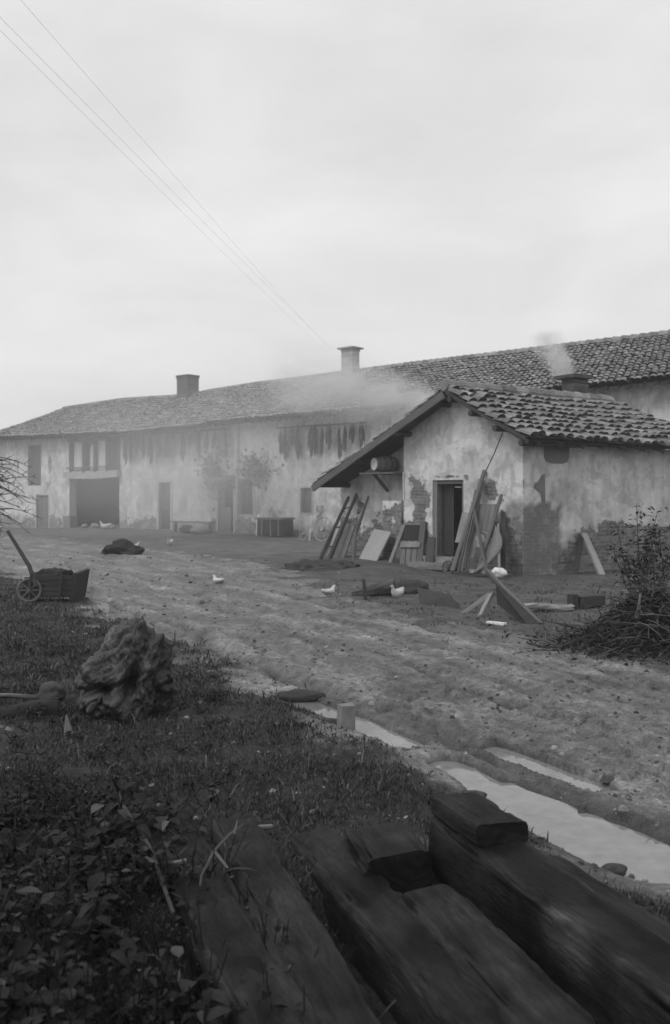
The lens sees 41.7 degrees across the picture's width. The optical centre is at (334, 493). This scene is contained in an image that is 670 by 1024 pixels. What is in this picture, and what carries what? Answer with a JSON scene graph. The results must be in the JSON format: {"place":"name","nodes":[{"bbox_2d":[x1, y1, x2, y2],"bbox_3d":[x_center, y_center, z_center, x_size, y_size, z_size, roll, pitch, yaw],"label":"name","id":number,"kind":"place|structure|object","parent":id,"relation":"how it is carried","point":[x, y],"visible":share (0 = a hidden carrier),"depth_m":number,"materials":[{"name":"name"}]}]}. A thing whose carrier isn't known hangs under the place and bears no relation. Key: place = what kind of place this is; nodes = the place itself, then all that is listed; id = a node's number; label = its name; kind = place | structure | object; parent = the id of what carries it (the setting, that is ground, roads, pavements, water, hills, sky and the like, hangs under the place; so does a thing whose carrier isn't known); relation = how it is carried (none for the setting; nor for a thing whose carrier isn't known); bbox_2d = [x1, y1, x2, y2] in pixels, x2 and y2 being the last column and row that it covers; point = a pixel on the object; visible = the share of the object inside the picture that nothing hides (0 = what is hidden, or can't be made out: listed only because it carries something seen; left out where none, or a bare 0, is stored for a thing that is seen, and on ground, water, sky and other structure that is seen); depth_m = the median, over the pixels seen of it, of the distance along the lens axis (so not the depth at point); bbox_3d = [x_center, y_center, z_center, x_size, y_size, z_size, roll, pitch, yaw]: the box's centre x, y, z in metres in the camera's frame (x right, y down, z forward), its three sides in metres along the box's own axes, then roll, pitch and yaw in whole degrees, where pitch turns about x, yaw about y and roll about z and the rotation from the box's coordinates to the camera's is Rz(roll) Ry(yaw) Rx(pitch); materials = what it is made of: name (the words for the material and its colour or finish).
{"place":"outdoors","nodes":[
{"label":"outdoors","id":0,"kind":"place"},
{"bbox_2d":[21,0,322,341],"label":"overhead wire","id":1,"kind":"object","parent":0,"point":[144,141],"visible":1,"depth_m":13.25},
{"bbox_2d":[145,175,320,346],"bbox_3d":[-2.960,-5.436,16.115,0.003,0.913,39.679,0,0,7],"label":"overhead wire","id":2,"kind":"object","parent":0,"point":[181,211],"visible":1,"depth_m":16.06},
{"bbox_2d":[0,524,669,1023],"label":"ground","id":3,"kind":"structure","parent":0,"point":[602,730],"depth_m":7.62,"materials":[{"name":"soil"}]},
{"bbox_2d":[0,693,38,699],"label":"branch","id":4,"kind":"object","parent":3,"relation":"on","point":[14,695],"visible":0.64,"depth_m":6.35,"materials":[{"name":"grey wood"}]},
{"bbox_2d":[0,455,41,548],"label":"bare shrub","id":5,"kind":"object","parent":3,"relation":"on","point":[7,490],"visible":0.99,"depth_m":13.98,"materials":[{"name":"plant"}]},
{"bbox_2d":[0,697,59,718],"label":"log","id":6,"kind":"object","parent":3,"relation":"on","point":[53,703],"visible":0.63,"depth_m":6.08,"materials":[{"name":"grey wood"}]},
{"bbox_2d":[6,530,89,601],"bbox_3d":[-4.171,1.033,12.656,1.119,1.015,0.636,0,0,0],"label":"barrow","id":7,"kind":"object","parent":3,"relation":"on","point":[59,583],"visible":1,"depth_m":12.46,"materials":[{"name":"grey wood"}]},
{"bbox_2d":[36,681,65,699],"bbox_3d":[-2.079,1.461,6.458,0.202,0.158,0.218,0,0,-27],"label":"stone","id":8,"kind":"object","parent":3,"relation":"on","point":[51,689],"visible":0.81,"depth_m":6.40,"materials":[{"name":"stone"}]},
{"bbox_2d":[64,715,72,734],"bbox_3d":[-1.689,1.461,5.563,0.040,0.123,0.060,0,0,45],"label":"splinter","id":9,"kind":"object","parent":3,"relation":"on","point":[67,726],"visible":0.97,"depth_m":5.56,"materials":[{"name":"grey wood"}]},
{"bbox_2d":[63,516,77,527],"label":"stone block","id":10,"kind":"object","parent":3,"relation":"on","point":[70,521],"depth_m":42.71,"materials":[{"name":"stone"}]},
{"bbox_2d":[100,521,111,531],"bbox_3d":[-9.674,1.375,37.054,0.564,0.468,0.238,0,0,8],"label":"hen","id":11,"kind":"object","parent":3,"relation":"on","point":[104,526],"visible":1,"depth_m":36.99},
{"bbox_2d":[101,538,144,554],"bbox_3d":[-5.672,1.585,23.479,1.212,0.778,0.992,0,0,-19],"label":"dung heap","id":12,"kind":"object","parent":3,"relation":"on","point":[121,546],"visible":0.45,"depth_m":23.21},
{"bbox_2d":[74,615,177,724],"bbox_3d":[-1.441,1.263,6.194,0.682,0.815,0.717,0,0,37],"label":"tree stump","id":13,"kind":"object","parent":3,"relation":"on","point":[126,664],"visible":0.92,"depth_m":5.97,"materials":[{"name":"grey wood"}]},
{"bbox_2d":[179,525,193,532],"bbox_3d":[-5.974,1.453,35.572,0.678,0.403,0.481,0,0,0],"label":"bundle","id":14,"kind":"object","parent":3,"relation":"on","point":[185,528],"visible":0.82,"depth_m":35.39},
{"bbox_2d":[170,521,215,532],"bbox_3d":[-5.872,1.375,36.275,2.535,0.450,0.350,0,0,42],"label":"bench","id":15,"kind":"object","parent":3,"relation":"on","point":[176,522],"visible":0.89,"depth_m":36.27,"materials":[{"name":"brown wood"}]},
{"bbox_2d":[0,636,396,1023],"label":"weeds","id":16,"kind":"object","parent":3,"relation":"on","point":[62,996],"visible":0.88,"depth_m":3.10,"materials":[{"name":"grey plant"}]},
{"bbox_2d":[122,805,174,914],"bbox_3d":[-0.756,1.450,3.554,0.034,0.072,0.982,0,0,-24],"label":"branch","id":17,"kind":"object","parent":16,"relation":"on","point":[164,887],"visible":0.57,"depth_m":3.38,"materials":[{"name":"grey wood"}]},
{"bbox_2d":[189,526,210,533],"bbox_3d":[-5.319,1.473,34.720,0.847,0.375,0.544,0,0,0],"label":"sack","id":18,"kind":"object","parent":3,"relation":"on","point":[200,530],"visible":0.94,"depth_m":34.55,"materials":[{"name":"fabric"}]},
{"bbox_2d":[193,440,229,530],"bbox_3d":[-5.122,-0.298,36.366,2.462,3.799,0.335,0,0,41],"label":"climbing plant","id":19,"kind":"object","parent":3,"relation":"on","point":[207,471],"visible":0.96,"depth_m":36.29,"materials":[{"name":"grey plant"}]},
{"bbox_2d":[213,574,223,582],"bbox_3d":[-2.070,1.537,15.579,0.173,0.204,0.410,0,0,-36],"label":"hen","id":20,"kind":"object","parent":3,"relation":"on","point":[217,580],"visible":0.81,"depth_m":15.48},
{"bbox_2d":[141,804,326,1023],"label":"timber baulk","id":21,"kind":"object","parent":3,"relation":"on","point":[228,919],"visible":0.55,"depth_m":2.94,"materials":[{"name":"grey wood"}]},
{"bbox_2d":[199,821,243,885],"bbox_3d":[-0.445,1.408,3.387,0.219,0.266,0.059,0,0,-38],"label":"twig","id":22,"kind":"object","parent":21,"relation":"on","point":[218,856],"visible":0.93,"depth_m":3.39,"materials":[{"name":"grey wood"}]},
{"bbox_2d":[226,448,283,526],"bbox_3d":[-3.146,-0.099,34.586,3.345,3.400,0.347,0,0,43],"label":"climbing plant","id":23,"kind":"object","parent":3,"relation":"on","point":[258,475],"visible":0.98,"depth_m":34.58,"materials":[{"name":"grey plant"}]},
{"bbox_2d":[254,517,294,535],"bbox_3d":[-2.243,1.240,32.887,1.482,0.704,0.711,0,0,42],"label":"hutch","id":24,"kind":"object","parent":3,"relation":"on","point":[274,526],"visible":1,"depth_m":32.57,"materials":[{"name":"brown wood"}]},
{"bbox_2d":[210,818,380,1023],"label":"timber baulk","id":25,"kind":"object","parent":3,"relation":"on","point":[333,990],"visible":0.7,"depth_m":2.99,"materials":[{"name":"grey wood"}]},
{"bbox_2d":[277,688,325,701],"bbox_3d":[-0.272,1.609,6.978,0.400,0.123,0.179,0,0,0],"label":"clod","id":26,"kind":"object","parent":3,"relation":"on","point":[301,695],"visible":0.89,"depth_m":6.93,"materials":[{"name":"soil"}]},
{"bbox_2d":[281,559,360,571],"bbox_3d":[-0.234,1.664,18.327,2.087,0.609,1.405,0,0,0],"label":"earth mound","id":27,"kind":"object","parent":3,"relation":"on","point":[319,565],"visible":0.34,"depth_m":18.21,"materials":[{"name":"soil"}]},
{"bbox_2d":[314,517,332,541],"bbox_3d":[-0.400,1.179,29.226,0.841,0.833,0.161,0,0,41],"label":"cart wheel","id":28,"kind":"object","parent":3,"relation":"on","point":[322,529],"visible":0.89,"depth_m":29.19,"materials":[{"name":"grey wood"}]},
{"bbox_2d":[321,584,335,595],"bbox_3d":[-0.097,1.532,13.754,0.173,0.211,0.410,0,0,33],"label":"hen","id":29,"kind":"object","parent":3,"relation":"on","point":[330,591],"visible":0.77,"depth_m":13.67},
{"bbox_2d":[320,717,336,723],"bbox_3d":[-0.029,1.597,6.155,0.224,0.062,0.123,0,0,0],"label":"stone","id":30,"kind":"object","parent":3,"relation":"on","point":[331,720],"visible":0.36,"depth_m":6.12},
{"bbox_2d":[324,528,339,556],"bbox_3d":[-0.082,1.137,20.445,0.371,0.669,0.151,0,0,-17],"label":"plank","id":31,"kind":"object","parent":3,"relation":"on","point":[332,541],"visible":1,"depth_m":20.41,"materials":[{"name":"grey wood"}]},
{"bbox_2d":[0,329,669,537],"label":"farmhouse","id":32,"kind":"object","parent":3,"relation":"on","point":[163,490],"visible":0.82,"depth_m":35.95,"materials":[{"name":"paint"}]},
{"bbox_2d":[35,493,49,527],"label":"door","id":33,"kind":"structure","parent":32,"relation":"in","point":[43,498],"depth_m":45.68,"materials":[{"name":"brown wood"}]},
{"bbox_2d":[74,442,81,469],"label":"hanging sheet","id":34,"kind":"object","parent":32,"relation":"hanging from","point":[77,454],"visible":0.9,"depth_m":43.49,"materials":[{"name":"white fabric"}]},
{"bbox_2d":[90,445,92,469],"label":"hanging sheet","id":35,"kind":"object","parent":32,"relation":"hanging from","point":[91,455],"visible":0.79,"depth_m":42.71,"materials":[{"name":"white fabric"}]},
{"bbox_2d":[97,440,104,469],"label":"hanging sheet","id":36,"kind":"object","parent":32,"relation":"hanging from","point":[101,452],"visible":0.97,"depth_m":42.08,"materials":[{"name":"white fabric"}]},
{"bbox_2d":[123,436,127,464],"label":"maize bunch","id":37,"kind":"object","parent":32,"relation":"hanging from","point":[125,454],"visible":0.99,"depth_m":40.08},
{"bbox_2d":[129,435,132,462],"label":"maize bunch","id":38,"kind":"object","parent":32,"relation":"hanging from","point":[130,450],"visible":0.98,"depth_m":39.82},
{"bbox_2d":[141,435,144,458],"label":"maize bunch","id":39,"kind":"object","parent":32,"relation":"hanging from","point":[143,444],"visible":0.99,"depth_m":39.21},
{"bbox_2d":[147,435,152,464],"bbox_3d":[-8.160,-1.979,38.878,0.278,1.416,0.216,0,0,-17],"label":"maize bunch","id":40,"kind":"object","parent":32,"relation":"hanging from","point":[150,447],"visible":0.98,"depth_m":38.83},
{"bbox_2d":[157,479,172,529],"bbox_3d":[-7.429,0.479,38.705,1.087,2.202,0.195,0,0,42],"label":"door","id":41,"kind":"structure","parent":32,"relation":"in","point":[167,502],"depth_m":38.81,"materials":[{"name":"paint"}]},
{"bbox_2d":[180,432,185,460],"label":"maize bunch","id":42,"kind":"object","parent":32,"relation":"hanging from","point":[183,448],"visible":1,"depth_m":37.34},
{"bbox_2d":[196,430,200,460],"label":"maize bunch","id":43,"kind":"object","parent":32,"relation":"hanging from","point":[198,446],"visible":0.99,"depth_m":36.61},
{"bbox_2d":[205,432,208,451],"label":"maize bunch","id":44,"kind":"object","parent":32,"relation":"hanging from","point":[206,443],"visible":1,"depth_m":36.26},
{"bbox_2d":[212,428,216,447],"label":"maize bunch","id":45,"kind":"object","parent":32,"relation":"hanging from","point":[214,437],"visible":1,"depth_m":35.94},
{"bbox_2d":[216,479,234,532],"bbox_3d":[-4.421,0.495,36.002,1.138,2.170,0.170,0,0,42],"label":"door","id":46,"kind":"structure","parent":32,"relation":"in","point":[225,512],"depth_m":36.08,"materials":[{"name":"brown wood"}]},
{"bbox_2d":[223,427,228,459],"bbox_3d":[-4.410,-2.019,35.554,0.172,1.358,0.226,0,0,-25],"label":"maize bunch","id":47,"kind":"object","parent":32,"relation":"hanging from","point":[225,444],"visible":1,"depth_m":35.49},
{"bbox_2d":[238,479,254,516],"bbox_3d":[-3.492,0.176,35.177,0.977,1.509,0.180,0,0,42],"label":"window","id":48,"kind":"structure","parent":32,"relation":"in","point":[248,505],"depth_m":35.27,"materials":[{"name":"paint"}]},
{"bbox_2d":[278,426,282,455],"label":"maize bunch","id":49,"kind":"object","parent":32,"relation":"hanging from","point":[280,443],"visible":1,"depth_m":33.38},
{"bbox_2d":[281,426,288,461],"bbox_3d":[-1.887,-1.905,33.303,0.236,1.431,0.268,0,0,-35],"label":"maize bunch","id":50,"kind":"object","parent":32,"relation":"hanging from","point":[285,445],"visible":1,"depth_m":33.23,"materials":[{"name":"plant"}]},
{"bbox_2d":[288,425,294,447],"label":"maize bunch","id":51,"kind":"object","parent":32,"relation":"hanging from","point":[291,433],"visible":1,"depth_m":32.99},
{"bbox_2d":[294,423,301,460],"bbox_3d":[-1.390,-1.918,32.855,0.300,1.400,0.252,0,0,44],"label":"maize bunch","id":52,"kind":"object","parent":32,"relation":"hanging from","point":[298,446],"visible":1,"depth_m":32.79,"materials":[{"name":"plant"}]},
{"bbox_2d":[299,486,312,514],"bbox_3d":[-1.024,0.254,32.968,0.699,1.068,0.180,0,0,42],"label":"window","id":53,"kind":"structure","parent":32,"relation":"in","point":[307,490],"depth_m":33.06,"materials":[{"name":"paint"}]},
{"bbox_2d":[307,426,312,457],"bbox_3d":[-0.903,-1.918,32.385,0.269,1.246,0.171,0,0,-22],"label":"maize bunch","id":54,"kind":"object","parent":32,"relation":"hanging from","point":[308,441],"visible":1,"depth_m":32.34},
{"bbox_2d":[310,423,317,455],"bbox_3d":[-0.760,-1.979,32.264,0.291,1.222,0.214,0,0,0],"label":"maize bunch","id":55,"kind":"object","parent":32,"relation":"hanging from","point":[314,438],"visible":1,"depth_m":32.22,"materials":[{"name":"plant"}]},
{"bbox_2d":[319,426,323,455],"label":"maize bunch","id":56,"kind":"object","parent":32,"relation":"hanging from","point":[321,444],"visible":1,"depth_m":31.95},
{"bbox_2d":[325,422,331,449],"bbox_3d":[-0.237,-2.067,31.778,0.231,1.035,0.207,0,0,-24],"label":"maize bunch","id":57,"kind":"object","parent":32,"relation":"hanging from","point":[328,439],"visible":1,"depth_m":31.73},
{"bbox_2d":[337,425,341,460],"bbox_3d":[0.155,-1.873,31.469,0.168,1.419,0.191,0,0,-20],"label":"maize bunch","id":58,"kind":"object","parent":32,"relation":"hanging from","point":[339,441],"visible":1,"depth_m":31.41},
{"bbox_2d":[342,424,346,450],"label":"maize bunch","id":59,"kind":"object","parent":32,"relation":"hanging from","point":[344,437],"visible":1,"depth_m":31.22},
{"bbox_2d":[349,424,354,443],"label":"maize bunch","id":60,"kind":"object","parent":32,"relation":"hanging from","point":[351,432],"visible":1,"depth_m":31.01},
{"bbox_2d":[359,421,364,448],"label":"maize bunch","id":61,"kind":"object","parent":32,"relation":"hanging from","point":[361,433],"visible":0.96,"depth_m":30.71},
{"bbox_2d":[0,574,669,1023],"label":"grass","id":62,"kind":"structure","parent":3,"relation":"on","point":[378,780],"depth_m":5.03,"materials":[{"name":"plant"}]},
{"bbox_2d":[319,493,357,558],"bbox_3d":[0.082,0.758,20.427,0.870,1.550,0.415,0,0,-38],"label":"ladder","id":63,"kind":"object","parent":3,"relation":"on","point":[334,546],"visible":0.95,"depth_m":20.38,"materials":[{"name":"grey wood"}]},
{"bbox_2d":[333,524,355,557],"bbox_3d":[0.185,1.145,20.349,0.397,0.870,0.455,0,0,-39],"label":"plank","id":64,"kind":"object","parent":3,"relation":"on","point":[344,542],"visible":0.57,"depth_m":20.31,"materials":[{"name":"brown wood"}]},
{"bbox_2d":[337,702,354,729],"bbox_3d":[0.076,1.561,6.050,0.118,0.227,0.094,0,0,-19],"label":"brick","id":65,"kind":"object","parent":3,"relation":"on","point":[345,715],"visible":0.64,"depth_m":6.01,"materials":[{"name":"stone"}]},
{"bbox_2d":[287,701,422,747],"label":"puddle","id":66,"kind":"object","parent":3,"relation":"on","point":[368,728],"visible":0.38,"depth_m":6.14,"materials":[{"name":"liquid"}]},
{"bbox_2d":[352,496,369,558],"bbox_3d":[0.546,0.795,20.077,0.178,1.500,0.593,0,0,41],"label":"pole","id":67,"kind":"object","parent":3,"relation":"on","point":[355,534],"visible":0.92,"depth_m":20.04,"materials":[{"name":"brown wood"}]},
{"bbox_2d":[362,579,367,599],"bbox_3d":[0.442,1.445,13.037,0.090,0.356,0.050,0,0,0],"label":"peg","id":68,"kind":"object","parent":3,"relation":"on","point":[364,589],"visible":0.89,"depth_m":13.01,"materials":[{"name":"grey wood"}]},
{"bbox_2d":[351,578,395,595],"bbox_3d":[0.612,1.450,13.515,0.691,0.315,0.265,0,0,14],"label":"log","id":69,"kind":"object","parent":3,"relation":"on","point":[382,588],"visible":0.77,"depth_m":13.42,"materials":[{"name":"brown wood"}]},
{"bbox_2d":[359,529,391,560],"bbox_3d":[0.900,1.161,19.613,0.459,0.726,0.592,0,0,-39],"label":"board","id":70,"kind":"object","parent":3,"relation":"on","point":[375,545],"visible":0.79,"depth_m":19.59,"materials":[{"name":"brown wood"}]},
{"bbox_2d":[344,822,431,893],"bbox_3d":[0.207,1.528,3.580,0.286,0.281,0.340,0,0,-14],"label":"timber block","id":71,"kind":"object","parent":3,"relation":"on","point":[396,855],"depth_m":3.44,"materials":[{"name":"grey wood"}]},
{"bbox_2d":[289,826,501,1023],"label":"timber baulk","id":72,"kind":"object","parent":3,"relation":"on","point":[393,952],"visible":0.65,"depth_m":2.96,"materials":[{"name":"grey wood"}]},
{"bbox_2d":[388,524,405,562],"bbox_3d":[1.350,1.092,19.119,0.448,0.852,0.103,0,0,-38],"label":"lath","id":73,"kind":"object","parent":3,"relation":"on","point":[397,542],"visible":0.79,"depth_m":19.11,"materials":[{"name":"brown wood"}]},
{"bbox_2d":[390,584,403,598],"bbox_3d":[0.902,1.439,12.751,0.143,0.281,0.338,0,0,41],"label":"hen","id":74,"kind":"object","parent":3,"relation":"on","point":[398,593],"visible":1,"depth_m":12.69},
{"bbox_2d":[396,579,428,593],"bbox_3d":[1.195,1.494,13.976,0.615,0.291,0.377,0,0,0],"label":"sack","id":75,"kind":"object","parent":3,"relation":"on","point":[410,586],"visible":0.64,"depth_m":13.85,"materials":[{"name":"fabric"}]},
{"bbox_2d":[400,522,426,564],"bbox_3d":[1.677,1.064,18.773,0.446,0.934,0.938,0,0,-39],"label":"slatted panel","id":76,"kind":"object","parent":3,"relation":"on","point":[413,541],"visible":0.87,"depth_m":18.76,"materials":[{"name":"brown wood"}]},
{"bbox_2d":[425,537,435,562],"bbox_3d":[1.970,1.192,18.197,0.205,0.575,0.455,0,0,16],"label":"board","id":77,"kind":"object","parent":3,"relation":"on","point":[430,550],"visible":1,"depth_m":18.20,"materials":[{"name":"grey wood"}]},
{"bbox_2d":[417,587,460,608],"bbox_3d":[1.428,1.497,12.337,0.194,0.274,0.996,0,0,-36],"label":"plank","id":78,"kind":"object","parent":3,"relation":"on","point":[427,597],"visible":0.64,"depth_m":12.35,"materials":[{"name":"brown wood"}]},
{"bbox_2d":[455,512,467,542],"bbox_3d":[2.537,0.677,17.548,0.183,0.609,0.591,0,0,23],"label":"plank","id":79,"kind":"object","parent":3,"relation":"on","point":[464,515],"visible":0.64,"depth_m":17.57,"materials":[{"name":"grey wood"}]},
{"bbox_2d":[457,490,475,572],"bbox_3d":[2.574,0.720,17.081,0.068,1.598,0.882,0,0,33],"label":"lath","id":80,"kind":"object","parent":3,"relation":"on","point":[463,551],"visible":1,"depth_m":16.93,"materials":[{"name":"grey wood"}]},
{"bbox_2d":[450,470,485,571],"bbox_3d":[2.609,0.517,17.183,0.988,1.987,0.097,0,0,-39],"label":"pole","id":81,"kind":"object","parent":3,"relation":"on","point":[461,541],"visible":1,"depth_m":17.13,"materials":[{"name":"grey wood"}]},
{"bbox_2d":[441,494,502,573],"bbox_3d":[2.777,0.791,16.941,0.814,1.577,1.294,0,0,-34],"label":"wheelbarrow","id":82,"kind":"object","parent":3,"relation":"on","point":[487,514],"visible":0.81,"depth_m":16.94,"materials":[{"name":"grey wood"}]},
{"bbox_2d":[461,479,483,571],"bbox_3d":[2.721,0.605,17.322,0.611,1.818,0.171,0,0,-44],"label":"plank","id":83,"kind":"object","parent":3,"relation":"on","point":[467,568],"visible":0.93,"depth_m":17.20,"materials":[{"name":"grey wood"}]},
{"bbox_2d":[461,790,486,797],"bbox_3d":[0.735,1.622,4.713,0.173,0.063,0.082,0,0,0],"label":"stone","id":84,"kind":"object","parent":3,"relation":"on","point":[483,794],"visible":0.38,"depth_m":4.71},
{"bbox_2d":[471,502,487,574],"bbox_3d":[2.757,0.837,16.766,0.062,1.329,1.168,0,0,-6],"label":"lath","id":85,"kind":"object","parent":3,"relation":"on","point":[480,540],"visible":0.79,"depth_m":16.71,"materials":[{"name":"grey wood"}]},
{"bbox_2d":[311,373,669,575],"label":"shed","id":86,"kind":"structure","parent":3,"relation":"on","point":[568,463],"depth_m":18.17,"materials":[{"name":"paint"}]},
{"bbox_2d":[371,456,398,471],"bbox_3d":[1.125,-0.667,19.958,0.570,0.375,0.381,0,0,-28],"label":"cask","id":87,"kind":"object","parent":86,"relation":"on","point":[384,464],"visible":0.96,"depth_m":19.82,"materials":[{"name":"wood"}]},
{"bbox_2d":[434,480,462,555],"bbox_3d":[2.459,0.523,18.403,0.230,1.613,0.886,0,0,-39],"label":"door","id":88,"kind":"structure","parent":86,"relation":"in","point":[448,489],"depth_m":18.61,"materials":[{"name":"grey wood"}]},
{"bbox_2d":[398,884,596,1023],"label":"timber baulk","id":89,"kind":"object","parent":3,"relation":"on","point":[507,976],"visible":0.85,"depth_m":2.70,"materials":[{"name":"grey wood"}]},
{"bbox_2d":[491,567,507,577],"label":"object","id":90,"kind":"object","parent":3,"relation":"on","point":[499,572],"visible":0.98,"depth_m":16.05,"materials":[{"name":"white stone"}]},
{"bbox_2d":[497,523,500,567],"bbox_3d":[3.068,1.002,16.483,0.050,0.868,0.780,0,0,9],"label":"stick","id":91,"kind":"object","parent":90,"relation":"on","point":[499,560],"visible":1,"depth_m":16.30,"materials":[{"name":"grey wood"}]},
{"bbox_2d":[460,569,543,623],"bbox_3d":[2.126,1.313,11.139,0.416,0.618,1.378,0,0,-26],"label":"trestle","id":92,"kind":"object","parent":3,"relation":"on","point":[513,605],"visible":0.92,"depth_m":11.21,"materials":[{"name":"grey wood"}]},
{"bbox_2d":[501,511,506,575],"bbox_3d":[3.197,0.927,16.731,0.117,1.203,0.707,0,0,8],"label":"board","id":93,"kind":"object","parent":3,"relation":"on","point":[503,548],"visible":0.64,"depth_m":16.71,"materials":[{"name":"grey wood"}]},
{"bbox_2d":[484,747,609,791],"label":"puddle","id":94,"kind":"object","parent":3,"relation":"on","point":[538,766],"visible":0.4,"depth_m":5.21,"materials":[{"name":"liquid"}]},
{"bbox_2d":[428,792,669,1023],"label":"timber baulk","id":95,"kind":"object","parent":3,"relation":"on","point":[595,955],"visible":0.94,"depth_m":2.92,"materials":[{"name":"grey wood"}]},
{"bbox_2d":[524,603,573,611],"bbox_3d":[2.823,1.528,11.727,0.762,0.153,0.154,0,0,-9],"label":"log","id":96,"kind":"object","parent":3,"relation":"on","point":[538,607],"visible":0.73,"depth_m":11.67,"materials":[{"name":"grey wood"}]},
{"bbox_2d":[431,761,669,883],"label":"puddle","id":97,"kind":"object","parent":3,"relation":"on","point":[595,839],"visible":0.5,"depth_m":4.29,"materials":[{"name":"liquid"}]},
{"bbox_2d":[567,593,577,609],"bbox_3d":[3.232,1.488,11.972,0.100,0.249,0.157,0,0,-14],"label":"block","id":98,"kind":"object","parent":3,"relation":"on","point":[572,598],"depth_m":11.91,"materials":[{"name":"grey wood"}]},
{"bbox_2d":[572,533,583,574],"bbox_3d":[4.793,1.198,17.334,0.103,0.819,0.710,0,0,28],"label":"plank","id":99,"kind":"object","parent":3,"relation":"on","point":[577,556],"visible":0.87,"depth_m":17.30,"materials":[{"name":"grey wood"}]},
{"bbox_2d":[487,556,669,666],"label":"brushwood heap","id":100,"kind":"object","parent":3,"relation":"on","point":[652,629],"visible":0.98,"depth_m":8.89,"materials":[{"name":"grey plant"}]},
{"bbox_2d":[578,594,604,608],"bbox_3d":[3.510,1.500,12.098,0.484,0.200,0.154,0,0,-35],"label":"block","id":101,"kind":"object","parent":3,"relation":"on","point":[584,601],"visible":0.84,"depth_m":12.01,"materials":[{"name":"grey wood"}]},
{"bbox_2d":[580,533,604,573],"bbox_3d":[5.103,1.279,17.283,0.133,0.988,0.747,0,0,-20],"label":"plank","id":102,"kind":"object","parent":3,"relation":"on","point":[593,555],"visible":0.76,"depth_m":17.32,"materials":[{"name":"grey wood"}]},
{"bbox_2d":[545,855,669,941],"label":"timber baulk","id":103,"kind":"object","parent":3,"relation":"on","point":[638,913],"visible":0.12,"depth_m":3.12,"materials":[{"name":"grey wood"}]},
{"bbox_2d":[602,863,627,875],"bbox_3d":[1.197,1.619,3.772,0.116,0.076,0.080,0,0,0],"label":"stone","id":104,"kind":"object","parent":3,"relation":"on","point":[618,869],"visible":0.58,"depth_m":3.75,"materials":[{"name":"stone"}]},
{"bbox_2d":[631,593,641,648],"bbox_3d":[3.039,1.309,8.894,0.194,0.592,0.035,0,0,-37],"label":"stick","id":105,"kind":"object","parent":3,"relation":"on","point":[639,602],"visible":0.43,"depth_m":8.91,"materials":[{"name":"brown wood"}]},
{"bbox_2d":[605,503,669,597],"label":"leafy shrub","id":106,"kind":"object","parent":3,"relation":"on","point":[647,562],"visible":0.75,"depth_m":10.00,"materials":[{"name":"grey plant"}]},
{"bbox_2d":[0,0,669,429],"label":"sky","id":107,"kind":"structure","parent":0,"point":[416,180],"materials":[{"name":"white"}]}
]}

